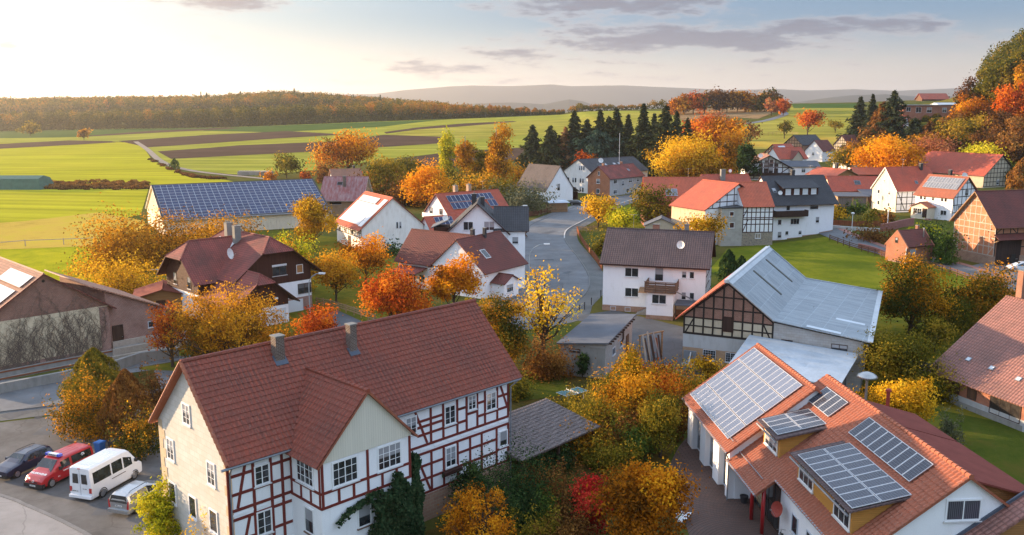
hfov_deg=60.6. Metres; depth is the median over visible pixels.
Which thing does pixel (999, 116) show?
hillside tree
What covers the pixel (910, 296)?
broadleaf tree
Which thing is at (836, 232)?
road
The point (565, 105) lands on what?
hills
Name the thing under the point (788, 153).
red cottage
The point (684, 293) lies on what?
window
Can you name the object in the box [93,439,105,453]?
wheelie bin
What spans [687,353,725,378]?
shrub
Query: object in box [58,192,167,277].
broadleaf tree
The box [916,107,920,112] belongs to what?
window
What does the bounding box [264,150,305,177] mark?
apple tree
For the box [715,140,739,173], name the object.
birch tree
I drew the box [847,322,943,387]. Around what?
broadleaf tree
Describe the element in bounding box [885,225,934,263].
brick hut
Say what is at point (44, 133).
shaded field
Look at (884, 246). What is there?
pavement
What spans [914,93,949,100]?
hilltop barn
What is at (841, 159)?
broadleaf tree
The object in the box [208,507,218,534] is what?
window
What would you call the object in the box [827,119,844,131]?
apple tree
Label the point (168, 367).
garden ground
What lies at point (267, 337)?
shrub
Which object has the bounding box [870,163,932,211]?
cream gable house
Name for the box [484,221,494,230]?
window
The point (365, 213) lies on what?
white barn
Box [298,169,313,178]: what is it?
shrub
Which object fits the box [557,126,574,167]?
larch tree
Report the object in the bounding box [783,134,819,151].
field barn
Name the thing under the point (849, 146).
broadleaf tree
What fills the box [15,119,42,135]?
field tree
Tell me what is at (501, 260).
maroon roofed house
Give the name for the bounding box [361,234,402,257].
shrub
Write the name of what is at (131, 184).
hedgerow
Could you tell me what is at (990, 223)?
brick barn
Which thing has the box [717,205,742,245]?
grey tower
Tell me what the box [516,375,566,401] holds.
garden lawn
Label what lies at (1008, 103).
hillside tree
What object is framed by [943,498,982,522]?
window
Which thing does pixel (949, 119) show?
hillside tree
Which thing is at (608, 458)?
shrub
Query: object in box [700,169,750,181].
chimney house
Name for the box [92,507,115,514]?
road patch
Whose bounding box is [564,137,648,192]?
long house
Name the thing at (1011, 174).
hillside tree
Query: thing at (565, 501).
shrub
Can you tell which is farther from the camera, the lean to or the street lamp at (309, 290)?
the street lamp at (309, 290)
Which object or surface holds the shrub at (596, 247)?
on the ground at (596, 307)
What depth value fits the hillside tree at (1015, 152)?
326.68 m
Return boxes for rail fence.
[577,225,597,231]
[829,234,1014,295]
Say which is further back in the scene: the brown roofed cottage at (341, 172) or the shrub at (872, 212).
the brown roofed cottage at (341, 172)
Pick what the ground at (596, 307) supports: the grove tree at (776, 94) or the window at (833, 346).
the grove tree at (776, 94)
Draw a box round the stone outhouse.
[643,215,677,229]
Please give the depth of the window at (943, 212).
197.57 m
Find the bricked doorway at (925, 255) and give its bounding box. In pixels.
[922,249,927,259]
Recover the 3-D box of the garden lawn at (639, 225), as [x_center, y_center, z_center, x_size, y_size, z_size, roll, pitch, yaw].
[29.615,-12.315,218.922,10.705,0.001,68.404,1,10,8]
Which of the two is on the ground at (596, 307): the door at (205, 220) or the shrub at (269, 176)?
the shrub at (269, 176)
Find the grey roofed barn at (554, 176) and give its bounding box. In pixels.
[515,163,579,200]
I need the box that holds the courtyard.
[668,438,778,534]
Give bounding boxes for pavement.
[0,194,632,382]
[0,198,638,420]
[0,497,83,534]
[836,225,1015,280]
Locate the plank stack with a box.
[638,330,663,362]
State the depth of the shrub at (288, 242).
147.55 m
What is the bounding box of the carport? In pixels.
[505,398,600,473]
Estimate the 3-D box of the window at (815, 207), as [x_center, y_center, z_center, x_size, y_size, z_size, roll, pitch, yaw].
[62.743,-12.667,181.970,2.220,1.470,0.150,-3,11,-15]
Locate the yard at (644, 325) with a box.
[568,311,703,381]
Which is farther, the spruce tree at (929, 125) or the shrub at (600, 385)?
the spruce tree at (929, 125)
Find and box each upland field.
[693,105,856,146]
[749,137,838,148]
[778,114,851,124]
[792,103,855,107]
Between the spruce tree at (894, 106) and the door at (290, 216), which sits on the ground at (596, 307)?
the spruce tree at (894, 106)
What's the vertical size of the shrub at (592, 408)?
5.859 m
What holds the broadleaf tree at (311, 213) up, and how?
on the garden lawn at (329, 241)
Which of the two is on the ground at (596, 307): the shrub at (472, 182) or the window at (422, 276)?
the shrub at (472, 182)
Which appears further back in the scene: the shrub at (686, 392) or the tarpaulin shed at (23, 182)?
the tarpaulin shed at (23, 182)
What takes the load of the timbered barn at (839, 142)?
on the ground at (596, 307)
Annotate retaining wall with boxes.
[0,369,76,392]
[109,347,178,369]
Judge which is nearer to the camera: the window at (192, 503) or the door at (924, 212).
the window at (192, 503)
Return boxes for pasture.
[0,246,140,283]
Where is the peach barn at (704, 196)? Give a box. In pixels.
[669,179,743,244]
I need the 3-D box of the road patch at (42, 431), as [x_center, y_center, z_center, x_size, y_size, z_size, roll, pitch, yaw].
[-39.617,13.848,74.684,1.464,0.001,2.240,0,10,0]
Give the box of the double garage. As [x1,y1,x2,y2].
[833,192,869,206]
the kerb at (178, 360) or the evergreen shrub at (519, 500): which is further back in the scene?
the kerb at (178, 360)
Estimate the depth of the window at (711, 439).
66.66 m
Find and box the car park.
[0,406,162,534]
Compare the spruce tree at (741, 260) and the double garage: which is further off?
the double garage
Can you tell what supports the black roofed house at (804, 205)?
on the ground at (596, 307)
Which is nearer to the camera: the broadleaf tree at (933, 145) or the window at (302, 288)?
the window at (302, 288)
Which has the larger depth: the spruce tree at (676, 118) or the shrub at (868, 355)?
the spruce tree at (676, 118)
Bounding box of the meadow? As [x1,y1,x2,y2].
[0,142,232,222]
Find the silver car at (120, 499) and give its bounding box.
[107,480,163,514]
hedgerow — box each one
[44,179,150,189]
[567,99,668,112]
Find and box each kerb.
[0,216,590,411]
[0,493,91,534]
[118,195,629,370]
[564,198,634,237]
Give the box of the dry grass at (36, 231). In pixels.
[0,212,144,248]
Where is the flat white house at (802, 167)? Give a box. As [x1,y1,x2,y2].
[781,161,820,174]
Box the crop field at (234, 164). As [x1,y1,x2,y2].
[0,111,684,175]
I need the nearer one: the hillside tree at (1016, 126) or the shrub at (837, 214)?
the shrub at (837, 214)
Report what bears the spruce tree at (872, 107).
on the ground at (596, 307)
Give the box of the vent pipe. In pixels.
[886,388,891,405]
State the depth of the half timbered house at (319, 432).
51.49 m
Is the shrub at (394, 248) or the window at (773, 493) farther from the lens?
the shrub at (394, 248)
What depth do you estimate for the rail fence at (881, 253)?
161.26 m
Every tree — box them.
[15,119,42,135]
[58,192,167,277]
[76,128,93,137]
[144,300,195,366]
[148,279,290,363]
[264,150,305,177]
[286,193,343,248]
[290,299,342,334]
[305,127,382,174]
[306,248,372,301]
[325,226,392,283]
[352,257,438,321]
[363,152,410,195]
[387,153,422,178]
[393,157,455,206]
[420,246,487,303]
[435,477,520,534]
[437,125,457,182]
[451,136,481,179]
[473,149,495,177]
[477,285,536,362]
[482,120,518,182]
[511,255,583,356]
[512,124,542,171]
[527,125,570,169]
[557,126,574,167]
[557,135,569,168]
[561,110,585,167]
[564,129,625,163]
[571,118,595,163]
[572,149,600,162]
[577,192,624,226]
[592,109,604,156]
[601,116,619,156]
[603,204,644,227]
[607,108,629,156]
[622,179,677,222]
[623,114,637,154]
[624,103,657,175]
[641,127,723,176]
[643,105,681,176]
[649,113,658,143]
[650,146,680,163]
[666,97,688,114]
[672,111,682,136]
[673,211,731,242]
[674,93,699,114]
[678,149,737,176]
[680,117,695,141]
[681,89,711,113]
[681,120,700,133]
[683,136,721,175]
[690,89,722,112]
[690,112,720,136]
[691,110,732,124]
[692,127,722,153]
[700,115,747,139]
[703,84,729,111]
[713,122,754,161]
[714,249,738,281]
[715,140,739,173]
[717,88,742,112]
[727,90,750,111]
[732,141,762,175]
[734,255,745,267]
[739,89,759,111]
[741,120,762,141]
[746,93,766,111]
[757,87,778,110]
[763,97,779,115]
[769,89,785,101]
[775,98,792,115]
[777,120,793,138]
[794,107,827,134]
[821,142,859,168]
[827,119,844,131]
[836,96,866,138]
[843,132,930,166]
[843,135,876,164]
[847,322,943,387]
[848,375,945,421]
[856,101,900,145]
[857,94,878,141]
[860,90,911,143]
[876,244,964,339]
[900,117,922,143]
[906,133,940,149]
[908,131,962,158]
[910,313,958,351]
[919,127,950,139]
[921,120,937,134]
[927,280,981,336]
[931,258,1022,337]
[932,111,997,140]
[938,112,968,133]
[939,132,974,151]
[946,90,992,122]
[949,69,985,112]
[956,140,1012,161]
[964,64,996,103]
[968,125,1016,153]
[973,104,1019,136]
[977,55,1021,118]
[987,83,1023,119]
[988,130,1023,162]
[997,45,1023,96]
[1002,113,1023,146]
[1004,165,1023,181]
[1012,59,1023,95]
[1014,81,1023,120]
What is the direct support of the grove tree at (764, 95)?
on the stubble field at (758, 114)
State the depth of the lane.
666.80 m
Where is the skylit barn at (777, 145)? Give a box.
[764,143,793,153]
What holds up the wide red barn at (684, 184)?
on the ground at (596, 307)
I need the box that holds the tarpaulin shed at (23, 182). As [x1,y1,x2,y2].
[0,175,52,189]
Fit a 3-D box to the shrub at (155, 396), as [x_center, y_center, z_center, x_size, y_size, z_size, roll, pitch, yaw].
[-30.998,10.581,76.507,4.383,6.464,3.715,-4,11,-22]
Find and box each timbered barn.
[675,246,882,391]
[833,134,861,151]
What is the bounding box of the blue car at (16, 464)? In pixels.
[0,443,53,479]
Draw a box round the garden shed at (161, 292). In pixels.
[133,279,182,313]
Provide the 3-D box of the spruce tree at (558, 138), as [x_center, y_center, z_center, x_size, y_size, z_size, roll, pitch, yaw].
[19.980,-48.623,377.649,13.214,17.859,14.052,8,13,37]
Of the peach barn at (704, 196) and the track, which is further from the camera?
the track
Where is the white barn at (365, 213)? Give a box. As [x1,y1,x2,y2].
[337,191,424,248]
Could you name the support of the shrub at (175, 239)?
on the garden ground at (168, 367)
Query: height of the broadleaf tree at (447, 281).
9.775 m
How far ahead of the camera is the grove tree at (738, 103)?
742.04 m
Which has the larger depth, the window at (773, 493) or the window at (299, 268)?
the window at (299, 268)
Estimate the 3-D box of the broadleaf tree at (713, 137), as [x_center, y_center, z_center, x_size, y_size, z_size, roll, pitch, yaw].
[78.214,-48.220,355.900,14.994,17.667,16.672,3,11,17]
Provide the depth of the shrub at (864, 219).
188.34 m
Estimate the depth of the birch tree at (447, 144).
304.20 m
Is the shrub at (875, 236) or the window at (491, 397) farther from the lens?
the shrub at (875, 236)
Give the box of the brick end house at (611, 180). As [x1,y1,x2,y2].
[586,161,644,195]
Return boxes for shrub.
[41,359,125,442]
[63,241,166,293]
[104,399,159,460]
[110,205,214,273]
[129,468,182,534]
[137,356,170,424]
[168,216,222,245]
[169,158,179,169]
[177,324,224,358]
[181,506,206,534]
[189,204,265,235]
[232,304,305,345]
[258,169,277,179]
[266,230,309,252]
[273,223,319,259]
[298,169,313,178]
[299,251,318,289]
[315,151,341,183]
[347,168,383,194]
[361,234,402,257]
[380,169,430,207]
[428,174,476,198]
[433,157,478,189]
[442,426,560,534]
[447,457,491,513]
[450,166,515,188]
[452,171,495,191]
[463,286,499,315]
[473,182,508,199]
[481,171,526,200]
[491,176,559,215]
[503,157,532,185]
[508,493,560,534]
[509,361,537,401]
[512,449,572,499]
[520,329,584,382]
[527,432,585,475]
[533,465,578,533]
[533,491,617,534]
[542,386,594,417]
[547,456,598,532]
[559,373,640,449]
[559,410,616,467]
[567,468,614,534]
[575,352,589,378]
[576,421,650,479]
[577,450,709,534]
[581,363,644,411]
[585,225,605,255]
[588,342,663,424]
[597,400,654,450]
[607,342,658,385]
[611,409,665,459]
[620,371,682,418]
[627,388,687,459]
[633,352,694,399]
[647,356,688,380]
[659,354,711,392]
[665,388,687,440]
[666,368,712,419]
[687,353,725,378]
[833,203,849,219]
[838,201,852,215]
[843,221,894,244]
[848,205,855,214]
[849,214,881,226]
[851,198,869,214]
[856,331,884,373]
[866,208,880,220]
[875,207,898,222]
[895,343,967,405]
[908,217,941,236]
[912,214,956,254]
[924,220,967,264]
[936,404,966,444]
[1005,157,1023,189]
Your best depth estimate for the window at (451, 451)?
59.23 m
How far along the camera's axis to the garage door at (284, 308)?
111.51 m
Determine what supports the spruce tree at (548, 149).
on the ground at (596, 307)
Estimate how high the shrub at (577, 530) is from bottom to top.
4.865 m
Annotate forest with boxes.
[0,88,448,114]
[0,99,564,130]
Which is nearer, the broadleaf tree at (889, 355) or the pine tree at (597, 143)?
the broadleaf tree at (889, 355)
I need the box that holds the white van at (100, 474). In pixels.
[69,448,141,499]
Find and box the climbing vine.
[0,281,107,369]
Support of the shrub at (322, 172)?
on the ground at (596, 307)
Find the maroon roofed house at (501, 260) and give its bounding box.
[391,227,528,298]
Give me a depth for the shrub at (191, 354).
93.69 m
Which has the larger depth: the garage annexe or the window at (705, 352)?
the garage annexe
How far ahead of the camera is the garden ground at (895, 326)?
100.56 m
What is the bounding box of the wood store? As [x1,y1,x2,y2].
[546,199,569,211]
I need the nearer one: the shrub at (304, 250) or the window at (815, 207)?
the shrub at (304, 250)
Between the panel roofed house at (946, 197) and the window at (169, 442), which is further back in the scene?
the panel roofed house at (946, 197)
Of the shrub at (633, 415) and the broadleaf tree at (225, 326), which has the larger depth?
the broadleaf tree at (225, 326)
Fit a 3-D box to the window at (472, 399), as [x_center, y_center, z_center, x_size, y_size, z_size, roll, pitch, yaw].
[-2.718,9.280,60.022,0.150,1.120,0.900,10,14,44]
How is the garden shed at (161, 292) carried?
on the garden ground at (168, 367)
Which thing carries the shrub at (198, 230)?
on the garden ground at (168, 367)
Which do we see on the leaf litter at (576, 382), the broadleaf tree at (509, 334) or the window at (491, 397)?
the broadleaf tree at (509, 334)
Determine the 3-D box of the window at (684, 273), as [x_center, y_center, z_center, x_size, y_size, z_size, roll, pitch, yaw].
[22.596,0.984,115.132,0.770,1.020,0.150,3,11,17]
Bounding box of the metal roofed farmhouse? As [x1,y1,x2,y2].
[321,176,372,215]
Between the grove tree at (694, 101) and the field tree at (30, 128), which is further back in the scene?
the field tree at (30, 128)
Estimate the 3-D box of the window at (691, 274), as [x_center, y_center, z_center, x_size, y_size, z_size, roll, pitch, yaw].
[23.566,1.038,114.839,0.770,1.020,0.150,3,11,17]
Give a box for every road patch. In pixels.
[0,403,50,418]
[33,425,59,434]
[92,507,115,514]
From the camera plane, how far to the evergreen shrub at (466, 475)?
58.07 m
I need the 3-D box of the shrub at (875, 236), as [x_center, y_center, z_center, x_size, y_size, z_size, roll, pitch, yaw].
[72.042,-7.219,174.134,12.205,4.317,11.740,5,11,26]
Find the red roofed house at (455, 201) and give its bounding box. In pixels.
[421,181,508,216]
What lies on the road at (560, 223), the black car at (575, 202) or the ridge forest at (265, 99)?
the black car at (575, 202)
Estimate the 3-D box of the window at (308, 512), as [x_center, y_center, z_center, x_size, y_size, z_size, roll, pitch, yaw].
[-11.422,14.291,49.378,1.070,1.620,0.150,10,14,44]
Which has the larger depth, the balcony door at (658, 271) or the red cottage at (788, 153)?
the red cottage at (788, 153)
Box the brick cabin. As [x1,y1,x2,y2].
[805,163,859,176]
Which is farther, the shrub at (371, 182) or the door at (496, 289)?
the shrub at (371, 182)
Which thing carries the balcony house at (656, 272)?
on the ground at (596, 307)
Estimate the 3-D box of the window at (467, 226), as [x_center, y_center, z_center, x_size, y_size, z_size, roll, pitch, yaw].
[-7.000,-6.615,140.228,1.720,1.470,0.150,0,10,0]
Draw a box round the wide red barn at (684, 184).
[640,168,707,226]
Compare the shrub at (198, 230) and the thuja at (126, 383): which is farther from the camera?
the shrub at (198, 230)
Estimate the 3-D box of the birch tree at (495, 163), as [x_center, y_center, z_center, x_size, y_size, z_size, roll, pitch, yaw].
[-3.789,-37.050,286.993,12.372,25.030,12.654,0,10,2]
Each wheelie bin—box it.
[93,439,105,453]
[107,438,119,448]
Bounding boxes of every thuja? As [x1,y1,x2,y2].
[56,347,126,422]
[95,368,157,445]
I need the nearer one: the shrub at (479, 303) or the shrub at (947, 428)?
the shrub at (947, 428)
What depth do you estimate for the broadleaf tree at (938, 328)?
96.99 m
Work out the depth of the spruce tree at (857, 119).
453.84 m
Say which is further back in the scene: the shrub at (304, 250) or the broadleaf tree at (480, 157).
the broadleaf tree at (480, 157)
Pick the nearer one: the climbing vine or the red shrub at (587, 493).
the red shrub at (587, 493)
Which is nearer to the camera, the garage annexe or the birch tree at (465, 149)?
the garage annexe
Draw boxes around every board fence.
[316,297,375,319]
[529,208,550,216]
[577,227,602,269]
[833,220,880,226]
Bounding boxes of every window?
[148,321,154,328]
[166,436,175,463]
[168,479,177,506]
[173,272,176,284]
[181,402,191,428]
[187,277,190,289]
[188,493,197,522]
[206,459,216,489]
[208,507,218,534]
[254,462,271,488]
[256,507,274,534]
[272,265,287,276]
[295,460,314,490]
[296,264,303,273]
[298,282,311,294]
[303,505,314,534]
[329,201,341,204]
[331,454,359,490]
[357,503,372,530]
[377,440,402,473]
[405,415,418,436]
[418,274,424,283]
[444,403,456,427]
[445,444,457,469]
[463,222,472,230]
[467,394,477,412]
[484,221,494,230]
[486,391,497,412]
[498,429,508,448]
[507,283,513,292]
[512,237,518,244]
[569,348,579,352]
[624,267,638,277]
[624,287,638,297]
[651,294,666,304]
[681,271,686,278]
[681,292,685,299]
[689,271,694,279]
[689,292,693,299]
[697,420,700,450]
[703,349,715,361]
[709,436,713,468]
[723,453,725,484]
[724,352,735,362]
[729,222,733,228]
[754,483,780,532]
[777,231,781,237]
[789,512,798,534]
[790,218,799,224]
[810,205,818,209]
[831,344,847,350]
[912,208,921,214]
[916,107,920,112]
[927,107,931,112]
[940,210,946,215]
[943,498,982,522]
[951,381,959,394]
[967,387,976,400]
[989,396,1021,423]
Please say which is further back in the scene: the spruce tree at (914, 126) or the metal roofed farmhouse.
the spruce tree at (914, 126)
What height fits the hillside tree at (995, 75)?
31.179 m
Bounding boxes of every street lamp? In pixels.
[308,272,324,316]
[528,243,549,293]
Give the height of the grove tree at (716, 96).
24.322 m
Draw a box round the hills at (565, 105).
[452,94,954,116]
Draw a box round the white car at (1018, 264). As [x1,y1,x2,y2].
[1004,261,1023,271]
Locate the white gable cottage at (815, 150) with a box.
[804,140,835,161]
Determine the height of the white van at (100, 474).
2.575 m
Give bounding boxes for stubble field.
[583,111,674,126]
[673,107,773,119]
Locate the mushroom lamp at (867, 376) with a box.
[857,371,877,399]
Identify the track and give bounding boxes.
[135,141,263,178]
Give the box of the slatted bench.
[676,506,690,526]
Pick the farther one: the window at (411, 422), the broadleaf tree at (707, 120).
the broadleaf tree at (707, 120)
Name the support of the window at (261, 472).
in the half timbered house at (319, 432)
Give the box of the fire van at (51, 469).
[23,441,93,488]
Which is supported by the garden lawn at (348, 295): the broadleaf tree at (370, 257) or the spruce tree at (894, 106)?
the broadleaf tree at (370, 257)
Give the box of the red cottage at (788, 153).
[768,147,808,160]
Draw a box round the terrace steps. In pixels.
[0,343,139,380]
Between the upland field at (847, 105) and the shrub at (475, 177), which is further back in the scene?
the upland field at (847, 105)
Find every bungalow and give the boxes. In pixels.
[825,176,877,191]
[899,102,955,119]
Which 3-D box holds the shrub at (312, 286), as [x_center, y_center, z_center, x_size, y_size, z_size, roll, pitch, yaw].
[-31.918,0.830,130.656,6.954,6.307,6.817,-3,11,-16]
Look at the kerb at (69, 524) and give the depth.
59.07 m
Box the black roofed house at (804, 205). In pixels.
[758,170,838,240]
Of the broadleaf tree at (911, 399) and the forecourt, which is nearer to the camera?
the broadleaf tree at (911, 399)
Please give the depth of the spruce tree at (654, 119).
363.76 m
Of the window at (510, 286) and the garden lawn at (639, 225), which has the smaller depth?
the window at (510, 286)
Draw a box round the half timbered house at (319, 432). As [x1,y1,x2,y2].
[148,298,522,534]
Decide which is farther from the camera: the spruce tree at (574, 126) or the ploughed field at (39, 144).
the ploughed field at (39, 144)
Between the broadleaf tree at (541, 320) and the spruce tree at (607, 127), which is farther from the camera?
the spruce tree at (607, 127)
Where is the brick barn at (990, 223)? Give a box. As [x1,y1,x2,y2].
[949,189,1023,265]
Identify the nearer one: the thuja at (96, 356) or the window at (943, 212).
the thuja at (96, 356)
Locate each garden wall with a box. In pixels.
[833,225,879,231]
[858,243,885,254]
[880,218,914,230]
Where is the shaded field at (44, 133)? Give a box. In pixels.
[0,119,444,137]
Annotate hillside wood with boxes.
[903,28,1023,186]
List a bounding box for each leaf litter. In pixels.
[65,370,158,400]
[425,356,694,534]
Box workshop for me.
[556,314,636,377]
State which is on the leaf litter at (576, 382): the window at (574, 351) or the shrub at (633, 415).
the shrub at (633, 415)
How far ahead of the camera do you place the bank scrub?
353.14 m
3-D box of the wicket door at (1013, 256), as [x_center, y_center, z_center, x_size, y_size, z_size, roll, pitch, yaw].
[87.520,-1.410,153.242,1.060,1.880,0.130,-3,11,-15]
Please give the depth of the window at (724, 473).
63.49 m
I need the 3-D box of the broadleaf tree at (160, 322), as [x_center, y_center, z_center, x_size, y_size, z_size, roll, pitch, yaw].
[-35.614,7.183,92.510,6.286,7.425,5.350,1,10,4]
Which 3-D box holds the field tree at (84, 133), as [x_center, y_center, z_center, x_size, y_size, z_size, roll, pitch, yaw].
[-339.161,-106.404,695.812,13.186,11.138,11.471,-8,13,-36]
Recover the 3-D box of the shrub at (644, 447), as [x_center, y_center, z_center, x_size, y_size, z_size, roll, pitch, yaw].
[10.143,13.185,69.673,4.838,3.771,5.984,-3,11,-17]
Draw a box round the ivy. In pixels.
[335,451,425,534]
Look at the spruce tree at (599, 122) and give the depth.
378.38 m
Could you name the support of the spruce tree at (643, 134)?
on the ground at (596, 307)
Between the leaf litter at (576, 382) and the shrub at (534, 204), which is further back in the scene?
the shrub at (534, 204)
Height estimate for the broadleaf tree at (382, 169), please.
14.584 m
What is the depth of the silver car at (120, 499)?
58.94 m
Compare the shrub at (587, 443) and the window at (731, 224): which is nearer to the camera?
the shrub at (587, 443)
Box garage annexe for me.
[421,214,457,229]
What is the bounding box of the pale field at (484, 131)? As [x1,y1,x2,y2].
[391,116,635,139]
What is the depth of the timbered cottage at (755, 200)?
174.90 m
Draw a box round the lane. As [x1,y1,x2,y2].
[746,111,788,123]
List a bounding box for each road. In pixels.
[0,194,638,410]
[819,228,1016,289]
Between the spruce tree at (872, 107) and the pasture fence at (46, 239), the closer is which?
the pasture fence at (46, 239)
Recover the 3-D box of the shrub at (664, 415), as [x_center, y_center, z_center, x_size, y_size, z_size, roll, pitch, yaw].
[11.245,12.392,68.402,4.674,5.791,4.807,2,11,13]
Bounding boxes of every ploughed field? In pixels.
[0,140,112,148]
[88,127,235,135]
[121,131,341,146]
[158,135,441,158]
[385,121,515,133]
[399,148,523,167]
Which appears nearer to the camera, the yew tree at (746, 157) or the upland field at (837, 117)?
the yew tree at (746, 157)
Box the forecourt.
[972,263,1017,279]
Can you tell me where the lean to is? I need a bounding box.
[729,335,858,385]
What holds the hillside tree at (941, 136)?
on the ground at (596, 307)
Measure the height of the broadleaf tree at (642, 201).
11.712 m
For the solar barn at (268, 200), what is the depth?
198.69 m
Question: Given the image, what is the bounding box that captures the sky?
[0,0,1023,96]
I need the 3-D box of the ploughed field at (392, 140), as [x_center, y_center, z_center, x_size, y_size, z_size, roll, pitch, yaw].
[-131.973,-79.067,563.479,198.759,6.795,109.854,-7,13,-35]
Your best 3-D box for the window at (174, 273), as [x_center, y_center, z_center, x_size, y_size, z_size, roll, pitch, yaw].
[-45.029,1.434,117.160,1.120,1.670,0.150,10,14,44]
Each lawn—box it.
[273,229,339,256]
[316,274,386,306]
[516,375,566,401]
[607,204,644,227]
[711,237,1015,314]
[935,409,1023,484]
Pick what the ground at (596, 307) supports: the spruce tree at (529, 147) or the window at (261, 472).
the spruce tree at (529, 147)
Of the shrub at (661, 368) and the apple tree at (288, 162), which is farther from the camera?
the apple tree at (288, 162)
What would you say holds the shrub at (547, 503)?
on the leaf litter at (576, 382)
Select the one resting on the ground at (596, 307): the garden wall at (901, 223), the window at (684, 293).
the garden wall at (901, 223)
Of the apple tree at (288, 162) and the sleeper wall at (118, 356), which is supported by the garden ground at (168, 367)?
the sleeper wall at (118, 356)
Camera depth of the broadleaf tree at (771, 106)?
691.45 m
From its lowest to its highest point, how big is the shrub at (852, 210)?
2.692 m
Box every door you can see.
[112,324,123,341]
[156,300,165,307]
[193,219,211,233]
[235,216,252,229]
[270,307,286,324]
[276,214,292,228]
[288,298,302,312]
[494,284,500,296]
[625,333,628,353]
[655,268,662,280]
[839,197,851,206]
[853,197,865,206]
[922,208,926,217]
[1010,254,1015,263]
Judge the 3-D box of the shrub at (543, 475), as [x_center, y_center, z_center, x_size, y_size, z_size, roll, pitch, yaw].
[2.149,14.798,61.617,4.410,3.474,4.606,7,13,36]
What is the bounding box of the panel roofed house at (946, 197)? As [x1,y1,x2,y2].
[910,170,977,220]
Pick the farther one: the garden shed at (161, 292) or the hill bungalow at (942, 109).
the hill bungalow at (942, 109)
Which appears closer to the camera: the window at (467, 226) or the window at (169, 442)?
the window at (169, 442)
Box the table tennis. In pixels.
[556,387,586,399]
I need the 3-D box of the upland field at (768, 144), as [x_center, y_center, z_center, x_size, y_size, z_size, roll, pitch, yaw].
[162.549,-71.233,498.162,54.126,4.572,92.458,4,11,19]
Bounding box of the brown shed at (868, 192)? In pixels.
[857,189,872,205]
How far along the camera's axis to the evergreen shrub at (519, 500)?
56.98 m
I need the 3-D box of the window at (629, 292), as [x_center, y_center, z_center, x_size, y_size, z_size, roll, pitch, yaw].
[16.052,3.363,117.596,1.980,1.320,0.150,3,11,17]
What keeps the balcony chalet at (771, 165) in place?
on the ground at (596, 307)
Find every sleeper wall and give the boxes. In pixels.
[112,330,186,348]
[112,338,187,355]
[112,346,185,359]
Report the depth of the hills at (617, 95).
9502.90 m
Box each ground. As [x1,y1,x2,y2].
[0,89,1023,534]
[138,230,430,370]
[864,313,993,448]
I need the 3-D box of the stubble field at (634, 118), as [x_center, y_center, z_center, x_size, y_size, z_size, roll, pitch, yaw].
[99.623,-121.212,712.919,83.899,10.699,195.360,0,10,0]
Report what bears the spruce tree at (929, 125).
on the ground at (596, 307)
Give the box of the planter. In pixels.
[740,494,748,503]
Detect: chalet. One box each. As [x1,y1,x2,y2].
[156,220,322,326]
[740,153,793,179]
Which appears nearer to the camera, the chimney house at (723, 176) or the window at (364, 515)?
the window at (364, 515)
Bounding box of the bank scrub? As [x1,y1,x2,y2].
[147,158,226,178]
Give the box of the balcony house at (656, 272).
[599,214,715,320]
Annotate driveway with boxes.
[315,310,360,326]
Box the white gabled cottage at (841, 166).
[833,145,867,168]
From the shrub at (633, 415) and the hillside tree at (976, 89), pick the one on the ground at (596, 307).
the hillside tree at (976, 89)
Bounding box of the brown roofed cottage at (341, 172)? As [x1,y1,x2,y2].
[328,165,362,175]
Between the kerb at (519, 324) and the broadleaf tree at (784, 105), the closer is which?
the kerb at (519, 324)
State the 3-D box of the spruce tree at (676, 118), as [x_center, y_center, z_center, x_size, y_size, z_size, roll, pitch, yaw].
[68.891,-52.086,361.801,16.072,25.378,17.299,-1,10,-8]
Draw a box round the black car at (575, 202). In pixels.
[569,200,583,205]
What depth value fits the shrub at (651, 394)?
74.03 m
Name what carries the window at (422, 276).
in the maroon roofed house at (501, 260)
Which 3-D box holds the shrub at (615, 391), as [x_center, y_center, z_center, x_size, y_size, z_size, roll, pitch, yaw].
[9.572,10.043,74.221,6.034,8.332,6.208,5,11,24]
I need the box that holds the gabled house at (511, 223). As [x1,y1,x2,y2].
[431,192,528,258]
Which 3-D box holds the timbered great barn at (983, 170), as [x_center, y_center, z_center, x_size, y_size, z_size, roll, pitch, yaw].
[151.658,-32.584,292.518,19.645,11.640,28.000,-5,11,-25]
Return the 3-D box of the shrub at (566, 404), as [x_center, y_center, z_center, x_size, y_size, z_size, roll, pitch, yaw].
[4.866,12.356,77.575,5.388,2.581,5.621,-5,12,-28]
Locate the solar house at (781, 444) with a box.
[681,343,1023,534]
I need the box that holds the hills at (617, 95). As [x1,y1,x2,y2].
[1,84,969,105]
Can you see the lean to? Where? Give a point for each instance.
(812, 364)
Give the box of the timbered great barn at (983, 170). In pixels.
[916,151,1012,187]
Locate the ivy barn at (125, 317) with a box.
[0,256,169,369]
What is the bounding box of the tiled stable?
[888,269,1023,431]
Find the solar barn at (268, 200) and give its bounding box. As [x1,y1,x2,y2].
[145,178,330,235]
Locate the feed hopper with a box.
[681,350,695,374]
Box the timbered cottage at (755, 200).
[735,181,774,245]
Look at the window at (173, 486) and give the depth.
53.40 m
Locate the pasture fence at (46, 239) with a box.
[0,237,94,245]

